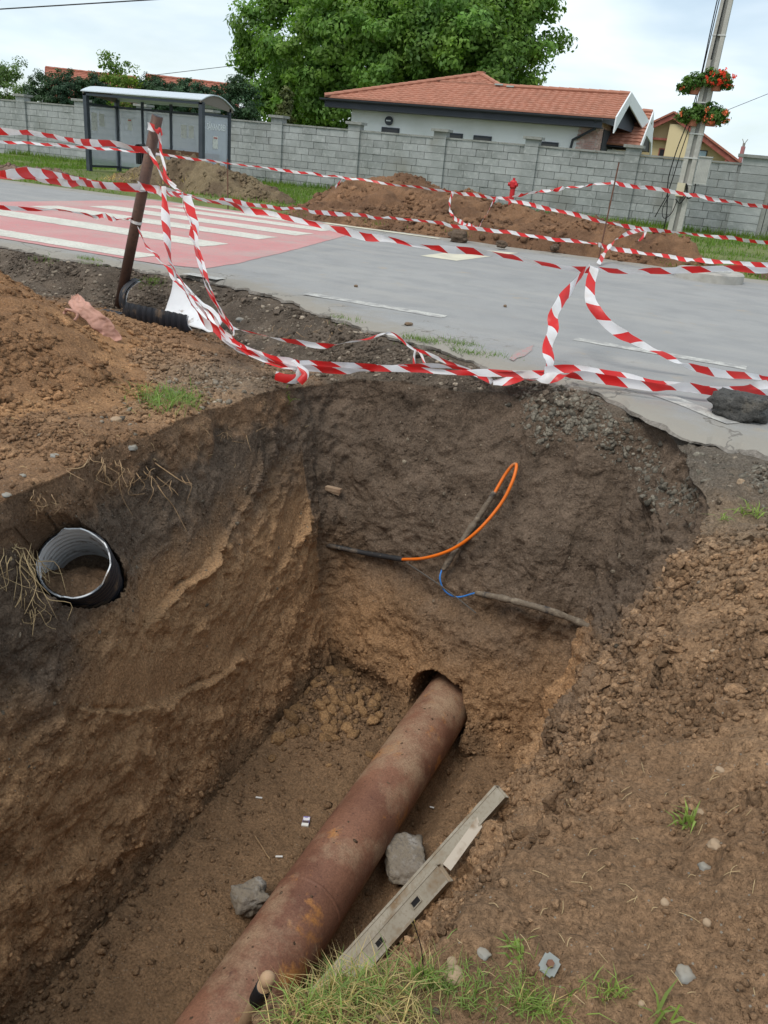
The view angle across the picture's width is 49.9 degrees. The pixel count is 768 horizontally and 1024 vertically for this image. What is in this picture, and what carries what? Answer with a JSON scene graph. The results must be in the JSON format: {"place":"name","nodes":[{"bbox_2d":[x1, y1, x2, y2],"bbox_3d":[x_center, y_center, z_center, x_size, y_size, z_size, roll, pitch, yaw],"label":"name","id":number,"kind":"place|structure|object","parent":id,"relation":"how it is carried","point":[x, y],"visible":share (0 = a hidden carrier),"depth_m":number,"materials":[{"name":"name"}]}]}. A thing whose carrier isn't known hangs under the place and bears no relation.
{"place":"outdoors","nodes":[
{"label":"outdoors","id":0,"kind":"place"},
{"bbox_2d":[0,0,149,9],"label":"overhead cable","id":1,"kind":"object","parent":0,"point":[73,4],"visible":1,"depth_m":23.99,"materials":[{"name":"black plastic"}]},
{"bbox_2d":[0,248,767,1023],"bbox_3d":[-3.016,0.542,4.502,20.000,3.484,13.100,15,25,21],"label":"dug ground","id":2,"kind":"structure","parent":0,"point":[166,636],"depth_m":5.12,"materials":[{"name":"soil"}]},
{"bbox_2d":[0,543,66,616],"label":"root cluster","id":3,"kind":"object","parent":2,"relation":"hanging from","point":[30,565],"visible":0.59,"depth_m":3.95,"materials":[{"name":"plant"}]},
{"bbox_2d":[15,585,71,634],"bbox_3d":[-1.715,0.484,4.007,0.322,0.278,0.253,15,25,21],"label":"root cluster","id":4,"kind":"object","parent":2,"relation":"hanging from","point":[36,607],"visible":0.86,"depth_m":3.98,"materials":[{"name":"plant"}]},
{"bbox_2d":[35,528,123,608],"bbox_3d":[-1.661,0.354,4.562,0.386,0.720,0.716,1,24,-10],"label":"drain pipe","id":5,"kind":"object","parent":2,"relation":"on","point":[86,587],"visible":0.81,"depth_m":4.38,"materials":[{"name":"black plastic"}]},
{"bbox_2d":[0,270,159,422],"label":"soil heap","id":6,"kind":"object","parent":2,"relation":"on","point":[68,357],"visible":0.79,"depth_m":5.80,"materials":[{"name":"soil"}]},
{"bbox_2d":[63,294,121,341],"bbox_3d":[-2.436,-1.582,6.779,0.478,0.343,0.271,15,25,21],"label":"pink cloth","id":7,"kind":"object","parent":6,"relation":"on","point":[98,321],"visible":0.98,"depth_m":6.77,"materials":[{"name":"fabric"}]},
{"bbox_2d":[66,451,134,515],"bbox_3d":[-1.601,-0.140,4.578,0.365,0.436,0.822,1,24,-10],"label":"root cluster","id":8,"kind":"object","parent":2,"relation":"hanging from","point":[104,466],"visible":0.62,"depth_m":4.65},
{"bbox_2d":[119,278,140,307],"bbox_3d":[-2.772,-2.385,8.983,0.198,0.328,0.243,-12,29,-34],"label":"drain fragment","id":9,"kind":"object","parent":2,"relation":"on","point":[127,287],"visible":0.9,"depth_m":8.92,"materials":[{"name":"black plastic"}]},
{"bbox_2d":[114,114,162,307],"bbox_3d":[-2.593,-3.109,8.673,0.688,1.978,0.112,15,25,21],"label":"barrier post","id":10,"kind":"object","parent":2,"relation":"on","point":[138,210],"visible":0.92,"depth_m":8.60,"materials":[{"name":"brown metal"}]},
{"bbox_2d":[0,205,130,220],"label":"barrier tape","id":11,"kind":"object","parent":10,"relation":"attached to","point":[18,208],"visible":1,"depth_m":9.72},
{"bbox_2d":[0,167,144,190],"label":"barrier tape","id":12,"kind":"object","parent":10,"relation":"attached to","point":[27,172],"visible":0.99,"depth_m":6.99,"materials":[{"name":"plastic"}]},
{"bbox_2d":[0,177,145,191],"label":"barrier tape","id":13,"kind":"object","parent":10,"relation":"attached to","point":[75,183],"visible":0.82,"depth_m":7.41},
{"bbox_2d":[0,128,147,153],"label":"barrier tape","id":14,"kind":"object","parent":10,"relation":"attached to","point":[88,142],"visible":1,"depth_m":7.66,"materials":[{"name":"plastic"}]},
{"bbox_2d":[137,181,161,196],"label":"barrier tape","id":15,"kind":"object","parent":10,"relation":"attached to","point":[153,188],"visible":0.84,"depth_m":8.36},
{"bbox_2d":[148,148,182,194],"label":"barrier tape","id":16,"kind":"object","parent":10,"relation":"attached to","point":[162,175],"visible":1,"depth_m":8.10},
{"bbox_2d":[182,196,234,335],"bbox_3d":[-1.601,-2.251,7.369,0.068,0.953,1.874,-6,26,-25],"label":"barrier tape","id":17,"kind":"object","parent":16,"relation":"attached to","point":[205,274],"visible":1,"depth_m":7.41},
{"bbox_2d":[183,195,230,330],"bbox_3d":[-1.604,-2.250,7.368,0.128,0.955,1.830,-5,26,-22],"label":"barrier tape","id":18,"kind":"object","parent":17,"relation":"attached to","point":[189,207],"visible":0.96,"depth_m":7.68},
{"bbox_2d":[147,191,596,244],"bbox_3d":[0.009,-4.496,12.526,2.114,0.711,9.598,24,30,36],"label":"barrier tape","id":19,"kind":"object","parent":10,"relation":"attached to","point":[249,204],"visible":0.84,"depth_m":13.87,"materials":[{"name":"plastic"}]},
{"bbox_2d":[160,186,589,272],"bbox_3d":[-0.297,-2.738,7.881,4.568,0.304,0.509,15,25,21],"label":"barrier tape","id":20,"kind":"object","parent":10,"relation":"attached to","point":[383,238],"visible":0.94,"depth_m":7.66,"materials":[{"name":"plastic"}]},
{"bbox_2d":[542,264,589,365],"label":"barrier tape","id":21,"kind":"object","parent":20,"relation":"hanging from","point":[552,320],"visible":0.98,"depth_m":6.65,"materials":[{"name":"plastic"}]},
{"bbox_2d":[585,266,767,379],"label":"barrier tape","id":22,"kind":"object","parent":20,"relation":"hanging from","point":[606,322],"visible":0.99,"depth_m":6.90,"materials":[{"name":"plastic"}]},
{"bbox_2d":[595,265,767,273],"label":"barrier tape","id":23,"kind":"object","parent":20,"relation":"attached to","point":[702,269],"visible":0.98,"depth_m":7.00,"materials":[{"name":"plastic"}]},
{"bbox_2d":[125,462,191,527],"bbox_3d":[-1.418,-0.080,5.105,0.384,0.431,0.533,15,25,21],"label":"root cluster","id":24,"kind":"object","parent":2,"relation":"hanging from","point":[148,475],"visible":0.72,"depth_m":5.09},
{"bbox_2d":[117,376,214,416],"bbox_3d":[-1.560,-0.782,5.585,0.894,0.220,0.969,15,25,21],"label":"grass tuft","id":25,"kind":"object","parent":2,"relation":"on","point":[157,397],"visible":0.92,"depth_m":5.67,"materials":[{"name":"plant"}]},
{"bbox_2d":[122,278,221,332],"bbox_3d":[-2.151,-2.066,8.384,0.938,0.543,0.462,15,25,21],"label":"broken drain","id":26,"kind":"object","parent":2,"relation":"on","point":[179,312],"visible":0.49,"depth_m":8.39,"materials":[{"name":"black plastic"}]},
{"bbox_2d":[173,269,297,371],"bbox_3d":[-1.340,-1.610,6.838,0.229,0.482,2.041,-15,31,-38],"label":"barrier tape","id":27,"kind":"object","parent":2,"relation":"on","point":[251,352],"visible":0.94,"depth_m":6.55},
{"bbox_2d":[161,186,299,366],"bbox_3d":[-1.544,-2.103,7.102,0.372,1.112,2.848,-11,28,-33],"label":"barrier tape","id":28,"kind":"object","parent":27,"relation":"attached to","point":[166,228],"visible":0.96,"depth_m":6.98,"materials":[{"name":"plastic"}]},
{"bbox_2d":[137,226,240,346],"bbox_3d":[-1.890,-2.137,7.596,0.097,0.623,2.916,-9,27,-30],"label":"barrier tape","id":29,"kind":"object","parent":28,"relation":"attached to","point":[170,271],"visible":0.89,"depth_m":7.45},
{"bbox_2d":[275,369,301,383],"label":"barrier tape","id":30,"kind":"object","parent":27,"relation":"hanging from","point":[287,378],"visible":0.98,"depth_m":6.20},
{"bbox_2d":[291,359,308,384],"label":"barrier tape","id":31,"kind":"object","parent":30,"relation":"attached to","point":[303,377],"visible":1,"depth_m":6.20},
{"bbox_2d":[230,876,268,917],"bbox_3d":[-0.780,2.251,4.820,0.227,0.152,0.171,-7,27,-27],"label":"concrete chunk","id":32,"kind":"object","parent":2,"relation":"on","point":[250,897],"visible":0.98,"depth_m":4.77,"materials":[{"name":"concrete"}]},
{"bbox_2d":[238,970,275,1023],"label":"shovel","id":33,"kind":"object","parent":2,"relation":"on","point":[257,997],"visible":0.91,"depth_m":2.00,"materials":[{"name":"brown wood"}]},
{"bbox_2d":[0,627,541,1023],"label":"floor crumbs","id":34,"kind":"object","parent":2,"relation":"on","point":[102,952],"visible":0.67,"depth_m":5.55,"materials":[{"name":"soil"}]},
{"bbox_2d":[174,672,467,1023],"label":"steel pipe","id":35,"kind":"object","parent":2,"relation":"on","point":[298,918],"visible":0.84,"depth_m":4.78,"materials":[{"name":"metal"}]},
{"bbox_2d":[268,665,392,766],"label":"rubble clods","id":36,"kind":"object","parent":2,"relation":"on","point":[329,734],"visible":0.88,"depth_m":6.43,"materials":[{"name":"soil"}]},
{"bbox_2d":[235,932,437,1023],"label":"grass","id":37,"kind":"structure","parent":2,"relation":"on","point":[338,990],"depth_m":1.57,"materials":[{"name":"plant"}]},
{"bbox_2d":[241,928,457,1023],"bbox_3d":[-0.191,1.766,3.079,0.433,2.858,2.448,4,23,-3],"label":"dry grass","id":38,"kind":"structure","parent":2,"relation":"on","point":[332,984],"depth_m":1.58,"materials":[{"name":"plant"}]},
{"bbox_2d":[1,385,697,796],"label":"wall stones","id":39,"kind":"object","parent":2,"relation":"on","point":[307,527],"depth_m":5.58,"materials":[{"name":"stone"}]},
{"bbox_2d":[230,326,492,383],"bbox_3d":[-0.125,-1.390,6.988,2.266,0.179,0.742,11,24,14],"label":"barrier tape","id":40,"kind":"object","parent":2,"relation":"on","point":[489,380],"visible":0.9,"depth_m":7.14,"materials":[{"name":"plastic"}]},
{"bbox_2d":[326,543,403,561],"bbox_3d":[-0.195,0.324,6.806,0.831,0.181,0.081,18,26,26],"label":"duct","id":41,"kind":"object","parent":2,"relation":"on","point":[366,553],"visible":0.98,"depth_m":6.79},
{"bbox_2d":[402,462,517,560],"bbox_3d":[0.555,0.055,6.266,0.803,0.940,0.278,7,23,3],"label":"conduit","id":42,"kind":"object","parent":41,"relation":"on","point":[493,513],"visible":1,"depth_m":6.18,"materials":[{"name":"plastic"}]},
{"bbox_2d":[0,249,763,1014],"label":"pebbles","id":43,"kind":"object","parent":2,"relation":"on","point":[228,401],"visible":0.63,"depth_m":7.24,"materials":[{"name":"stone"}]},
{"bbox_2d":[9,364,754,1012],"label":"straw bits","id":44,"kind":"object","parent":2,"relation":"on","point":[533,870],"visible":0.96,"depth_m":1.79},
{"bbox_2d":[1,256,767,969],"bbox_3d":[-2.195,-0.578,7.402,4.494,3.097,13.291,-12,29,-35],"label":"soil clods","id":45,"kind":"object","parent":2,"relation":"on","point":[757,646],"visible":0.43,"depth_m":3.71,"materials":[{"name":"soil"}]},
{"bbox_2d":[384,832,425,884],"bbox_3d":[0.135,2.167,5.175,0.274,0.124,0.394,2,24,-8],"label":"concrete chunk","id":46,"kind":"object","parent":2,"relation":"on","point":[404,859],"visible":0.72,"depth_m":5.13,"materials":[{"name":"concrete"}]},
{"bbox_2d":[308,785,508,993],"bbox_3d":[0.092,1.942,3.910,1.016,1.253,0.256,-4,25,-21],"label":"metal rail","id":47,"kind":"object","parent":2,"relation":"on","point":[426,885],"visible":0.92,"depth_m":3.87,"materials":[{"name":"metal"}]},
{"bbox_2d":[302,365,543,377],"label":"barrier tape","id":48,"kind":"object","parent":2,"relation":"on","point":[473,372],"visible":0.97,"depth_m":6.31,"materials":[{"name":"plastic"}]},
{"bbox_2d":[300,360,543,371],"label":"barrier tape","id":49,"kind":"object","parent":48,"relation":"attached to","point":[347,364],"visible":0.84,"depth_m":6.36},
{"bbox_2d":[380,934,467,1011],"bbox_3d":[0.078,0.918,1.657,0.191,0.100,0.190,-5,26,-23],"label":"grass clump","id":50,"kind":"object","parent":2,"relation":"on","point":[419,969],"visible":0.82,"depth_m":1.66,"materials":[{"name":"plant"}]},
{"bbox_2d":[406,949,468,1008],"bbox_3d":[0.115,0.940,1.645,0.144,0.061,0.143,22,28,33],"label":"grass clump","id":51,"kind":"object","parent":2,"relation":"on","point":[437,988],"visible":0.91,"depth_m":1.65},
{"bbox_2d":[443,965,463,986],"bbox_3d":[0.144,0.939,1.671,0.047,0.034,0.042,15,25,21],"label":"stone","id":52,"kind":"object","parent":2,"relation":"on","point":[454,977],"visible":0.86,"depth_m":1.66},
{"bbox_2d":[353,929,554,1023],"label":"short grass","id":53,"kind":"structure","parent":2,"relation":"on","point":[483,985],"depth_m":1.62,"materials":[{"name":"plant"}]},
{"bbox_2d":[441,491,496,570],"bbox_3d":[0.648,0.148,6.305,0.376,0.660,0.060,-3,25,-19],"label":"duct","id":54,"kind":"object","parent":2,"relation":"on","point":[471,527],"visible":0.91,"depth_m":6.28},
{"bbox_2d":[447,967,498,1014],"bbox_3d":[0.179,0.942,1.604,0.113,0.067,0.132,15,25,21],"label":"grass clump","id":55,"kind":"object","parent":2,"relation":"on","point":[461,999],"visible":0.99,"depth_m":1.61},
{"bbox_2d":[494,928,537,967],"bbox_3d":[0.264,0.897,1.700,0.089,0.035,0.099,15,25,21],"label":"weed","id":56,"kind":"object","parent":2,"relation":"on","point":[517,944],"visible":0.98,"depth_m":1.70,"materials":[{"name":"green plant"}]},
{"bbox_2d":[474,590,589,626],"bbox_3d":[1.057,0.692,5.969,0.888,0.139,0.122,17,26,25],"label":"duct","id":57,"kind":"object","parent":2,"relation":"on","point":[576,621],"visible":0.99,"depth_m":5.89,"materials":[{"name":"plastic"}]},
{"bbox_2d":[504,957,566,1023],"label":"grass clump","id":58,"kind":"object","parent":2,"relation":"on","point":[538,1011],"visible":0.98,"depth_m":1.59,"materials":[{"name":"plant"}]},
{"bbox_2d":[538,952,560,977],"bbox_3d":[0.334,0.913,1.665,0.036,0.025,0.043,21,28,31],"label":"anchor plate","id":59,"kind":"object","parent":2,"relation":"on","point":[548,960],"visible":1,"depth_m":1.66,"materials":[{"name":"grey metal"}]},
{"bbox_2d":[532,987,585,1023],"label":"grass clump","id":60,"kind":"object","parent":2,"relation":"on","point":[551,1010],"visible":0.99,"depth_m":1.58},
{"bbox_2d":[585,964,635,1004],"bbox_3d":[0.442,0.927,1.611,0.151,0.052,0.089,-5,26,-23],"label":"grass clump","id":61,"kind":"object","parent":2,"relation":"on","point":[607,992],"visible":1,"depth_m":1.61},
{"bbox_2d":[493,371,767,394],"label":"barrier tape","id":62,"kind":"object","parent":2,"relation":"on","point":[553,377],"visible":0.87,"depth_m":6.14,"materials":[{"name":"plastic"}]},
{"bbox_2d":[505,380,767,527],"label":"road bed gravel","id":63,"kind":"structure","parent":2,"relation":"on","point":[584,431],"depth_m":5.94,"materials":[{"name":"gravel"}]},
{"bbox_2d":[544,364,767,392],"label":"barrier tape","id":64,"kind":"object","parent":2,"relation":"on","point":[760,385],"visible":0.56,"depth_m":6.26,"materials":[{"name":"plastic"}]},
{"bbox_2d":[638,977,695,1023],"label":"grass clump","id":65,"kind":"object","parent":2,"relation":"on","point":[666,1010],"visible":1,"depth_m":1.55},
{"bbox_2d":[663,800,699,832],"bbox_3d":[0.741,0.749,1.993,0.135,0.073,0.138,15,25,21],"label":"weed","id":66,"kind":"object","parent":2,"relation":"on","point":[690,819],"visible":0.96,"depth_m":2.00,"materials":[{"name":"green plant"}]},
{"bbox_2d":[675,964,695,983],"bbox_3d":[0.594,0.916,1.630,0.036,0.028,0.035,-3,25,-19],"label":"stone","id":67,"kind":"object","parent":2,"relation":"on","point":[684,974],"visible":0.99,"depth_m":1.62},
{"bbox_2d":[726,499,766,518],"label":"weed","id":68,"kind":"object","parent":2,"relation":"on","point":[756,512],"visible":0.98,"depth_m":4.39,"materials":[{"name":"green plant"}]},
{"bbox_2d":[0,179,767,460],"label":"road","id":69,"kind":"structure","parent":0,"point":[321,273],"depth_m":10.28,"materials":[{"name":"asphalt"}]},
{"bbox_2d":[448,229,467,242],"bbox_3d":[1.463,-5.446,16.353,0.420,0.286,0.330,6,23,2],"label":"earth clod","id":70,"kind":"object","parent":69,"relation":"on","point":[458,236],"visible":0.94,"depth_m":16.26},
{"bbox_2d":[597,228,643,264],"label":"barrier tape","id":71,"kind":"object","parent":69,"relation":"on","point":[609,246],"visible":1,"depth_m":15.12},
{"bbox_2d":[674,265,744,284],"bbox_3d":[5.539,-4.007,14.081,1.120,0.273,1.120,15,25,21],"label":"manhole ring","id":72,"kind":"object","parent":69,"relation":"on","point":[728,277],"visible":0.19,"depth_m":13.63,"materials":[{"name":"concrete"}]},
{"bbox_2d":[707,387,767,423],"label":"asphalt lump","id":73,"kind":"object","parent":69,"relation":"on","point":[739,406],"visible":1,"depth_m":5.72,"materials":[{"name":"asphalt"}]},
{"bbox_2d":[0,148,767,280],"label":"verge","id":74,"kind":"structure","parent":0,"point":[107,172],"depth_m":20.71,"materials":[{"name":"plant"}]},
{"bbox_2d":[0,162,79,176],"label":"soil heap","id":75,"kind":"object","parent":74,"relation":"on","point":[8,165],"visible":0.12,"depth_m":23.08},
{"bbox_2d":[23,68,87,106],"bbox_3d":[-15.030,-18.267,37.785,3.642,3.818,1.842,15,25,21],"label":"yew hedge","id":76,"kind":"object","parent":74,"relation":"on","point":[47,91],"visible":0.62,"depth_m":36.99,"materials":[{"name":"green plant"}]},
{"bbox_2d":[96,49,142,111],"bbox_3d":[-11.548,-17.617,36.032,2.093,4.564,1.576,31,34,45],"label":"young tree","id":77,"kind":"object","parent":74,"relation":"on","point":[120,80],"visible":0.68,"depth_m":35.45,"materials":[{"name":"green plant"}]},
{"bbox_2d":[81,86,234,171],"bbox_3d":[-7.470,-12.415,27.264,4.820,2.683,1.730,15,25,21],"label":"bus shelter","id":78,"kind":"object","parent":74,"relation":"on","point":[200,102],"visible":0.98,"depth_m":27.10,"materials":[{"name":"metal"}]},
{"bbox_2d":[156,148,218,163],"bbox_3d":[-6.936,-11.625,27.703,3.050,0.982,0.525,15,25,21],"label":"bench","id":79,"kind":"object","parent":74,"relation":"on","point":[186,153],"visible":0.2,"depth_m":27.59,"materials":[{"name":"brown wood"}]},
{"bbox_2d":[108,151,297,203],"bbox_3d":[-5.192,-9.377,23.030,8.058,1.192,3.235,25,30,37],"label":"heap","id":80,"kind":"object","parent":74,"relation":"on","point":[204,177],"visible":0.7,"depth_m":22.14,"materials":[{"name":"soil"}]},
{"bbox_2d":[274,85,296,125],"bbox_3d":[-4.006,-15.233,33.349,0.782,3.602,0.870,-17,32,-41],"label":"cypress","id":81,"kind":"object","parent":74,"relation":"on","point":[286,108],"visible":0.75,"depth_m":32.80,"materials":[{"name":"green plant"}]},
{"bbox_2d":[0,93,767,236],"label":"block wall","id":82,"kind":"structure","parent":74,"relation":"on","point":[438,158],"depth_m":28.77,"materials":[{"name":"grey"}]},
{"bbox_2d":[252,172,730,266],"bbox_3d":[2.679,-6.991,19.206,11.947,1.257,6.118,15,25,21],"label":"soil heap","id":83,"kind":"object","parent":74,"relation":"on","point":[367,197],"visible":0.88,"depth_m":18.03,"materials":[{"name":"soil"}]},
{"bbox_2d":[452,191,767,244],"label":"barrier tape","id":84,"kind":"object","parent":83,"relation":"on","point":[583,216],"visible":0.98,"depth_m":16.32,"materials":[{"name":"plastic"}]},
{"bbox_2d":[506,182,610,197],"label":"barrier tape","id":85,"kind":"object","parent":84,"relation":"attached to","point":[549,190],"visible":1,"depth_m":16.17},
{"bbox_2d":[611,180,767,208],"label":"barrier tape","id":86,"kind":"object","parent":85,"relation":"attached to","point":[670,191],"visible":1,"depth_m":16.22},
{"bbox_2d":[655,0,733,233],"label":"utility pole","id":87,"kind":"object","parent":74,"relation":"on","point":[680,203],"visible":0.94,"depth_m":23.39,"materials":[{"name":"concrete"}]},
{"bbox_2d":[673,102,707,126],"bbox_3d":[8.675,-11.207,23.248,0.952,0.603,0.795,15,25,21],"label":"flower basket","id":88,"kind":"object","parent":87,"relation":"attached to","point":[694,118],"visible":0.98,"depth_m":23.10,"materials":[{"name":"brown ceramic"}]},
{"bbox_2d":[676,71,706,95],"bbox_3d":[8.610,-11.944,22.986,0.906,0.669,0.731,15,25,21],"label":"flower basket","id":89,"kind":"object","parent":87,"relation":"attached to","point":[691,84],"visible":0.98,"depth_m":22.85,"materials":[{"name":"brown ceramic"}]},
{"bbox_2d":[694,156,713,184],"bbox_3d":[9.084,-9.724,23.486,0.380,0.730,0.250,15,25,21],"label":"meter box","id":90,"kind":"object","parent":87,"relation":"attached to","point":[703,169],"visible":1,"depth_m":23.40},
{"bbox_2d":[701,101,731,126],"bbox_3d":[9.201,-11.091,23.005,0.971,0.658,0.824,15,25,21],"label":"flower basket","id":91,"kind":"object","parent":87,"relation":"attached to","point":[716,116],"visible":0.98,"depth_m":22.87,"materials":[{"name":"brown ceramic"}]},
{"bbox_2d":[703,66,736,91],"bbox_3d":[9.225,-11.886,22.653,0.912,0.603,0.792,23,29,36],"label":"flower basket","id":92,"kind":"object","parent":87,"relation":"attached to","point":[719,80],"visible":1,"depth_m":22.53,"materials":[{"name":"brown ceramic"}]},
{"bbox_2d":[755,185,767,238],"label":"ribbed panel","id":93,"kind":"object","parent":74,"relation":"on","point":[762,226],"visible":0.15,"depth_m":25.61,"materials":[{"name":"concrete"}]},
{"bbox_2d":[0,0,767,160],"label":"sky","id":94,"kind":"structure","parent":0,"point":[644,48],"materials":[{"name":"white"}]},
{"label":"ground","id":95,"kind":"structure","parent":0,"visible":0},
{"bbox_2d":[0,55,36,101],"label":"willow bush","id":96,"kind":"object","parent":95,"relation":"on","point":[7,74],"visible":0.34,"depth_m":39.69,"materials":[{"name":"green plant"}]},
{"bbox_2d":[45,66,136,109],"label":"tiled house","id":97,"kind":"structure","parent":95,"relation":"on","point":[81,73],"depth_m":66.37,"materials":[{"name":"tile"}]},
{"bbox_2d":[73,70,113,109],"bbox_3d":[-13.184,-18.050,37.668,2.052,3.741,1.586,15,25,21],"label":"conifer","id":98,"kind":"object","parent":95,"relation":"on","point":[91,80],"visible":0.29,"depth_m":36.84,"materials":[{"name":"green plant"}]},
{"bbox_2d":[130,71,176,114],"bbox_3d":[-10.072,-17.418,36.741,2.533,3.885,1.800,15,25,21],"label":"conifer","id":99,"kind":"object","parent":95,"relation":"on","point":[155,83],"visible":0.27,"depth_m":35.93,"materials":[{"name":"green plant"}]},
{"bbox_2d":[145,73,238,116],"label":"tiled house","id":100,"kind":"structure","parent":95,"relation":"on","point":[168,79],"depth_m":67.65,"materials":[{"name":"tile"}]},
{"bbox_2d":[164,77,220,117],"bbox_3d":[-8.507,-17.094,36.459,3.368,3.777,2.003,15,25,21],"label":"conifer","id":101,"kind":"object","parent":95,"relation":"on","point":[187,85],"visible":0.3,"depth_m":35.58,"materials":[{"name":"green plant"}]},
{"bbox_2d":[227,159,228,208],"bbox_3d":[-3.561,-7.370,18.809,0.059,1.249,0.027,15,25,21],"label":"rebar stake","id":102,"kind":"object","parent":95,"relation":"on","point":[227,183],"visible":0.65,"depth_m":18.75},
{"bbox_2d":[0,141,450,191],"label":"barrier tape","id":103,"kind":"object","parent":102,"relation":"attached to","point":[167,155],"visible":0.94,"depth_m":18.04,"materials":[{"name":"plastic"}]},
{"bbox_2d":[210,74,264,122],"bbox_3d":[-6.511,-16.852,35.999,2.739,4.021,1.729,15,25,21],"label":"conifer","id":104,"kind":"object","parent":95,"relation":"on","point":[235,93],"visible":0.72,"depth_m":35.18,"materials":[{"name":"green plant"}]},
{"bbox_2d":[224,0,578,130],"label":"walnut tree","id":105,"kind":"object","parent":95,"relation":"on","point":[345,42],"visible":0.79,"depth_m":41.14,"materials":[{"name":"green plant"}]},
{"bbox_2d":[319,71,653,152],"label":"white house","id":106,"kind":"structure","parent":95,"relation":"on","point":[480,105],"depth_m":32.28,"materials":[{"name":"paint"}]},
{"bbox_2d":[606,108,653,154],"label":"house annexe","id":107,"kind":"structure","parent":106,"relation":"on","point":[619,138],"depth_m":33.08,"materials":[{"name":"tile"}]},
{"bbox_2d":[598,162,619,258],"bbox_3d":[4.096,-5.374,15.159,0.082,1.942,0.027,15,25,21],"label":"rebar stake","id":108,"kind":"object","parent":95,"relation":"on","point":[609,209],"visible":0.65,"depth_m":15.08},
{"bbox_2d":[598,243,767,267],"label":"barrier tape","id":109,"kind":"object","parent":108,"relation":"attached to","point":[701,260],"visible":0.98,"depth_m":13.90,"materials":[{"name":"plastic"}]},
{"bbox_2d":[621,111,740,164],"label":"yellow house","id":110,"kind":"structure","parent":95,"relation":"on","point":[668,131],"depth_m":38.13,"materials":[{"name":"paint"}]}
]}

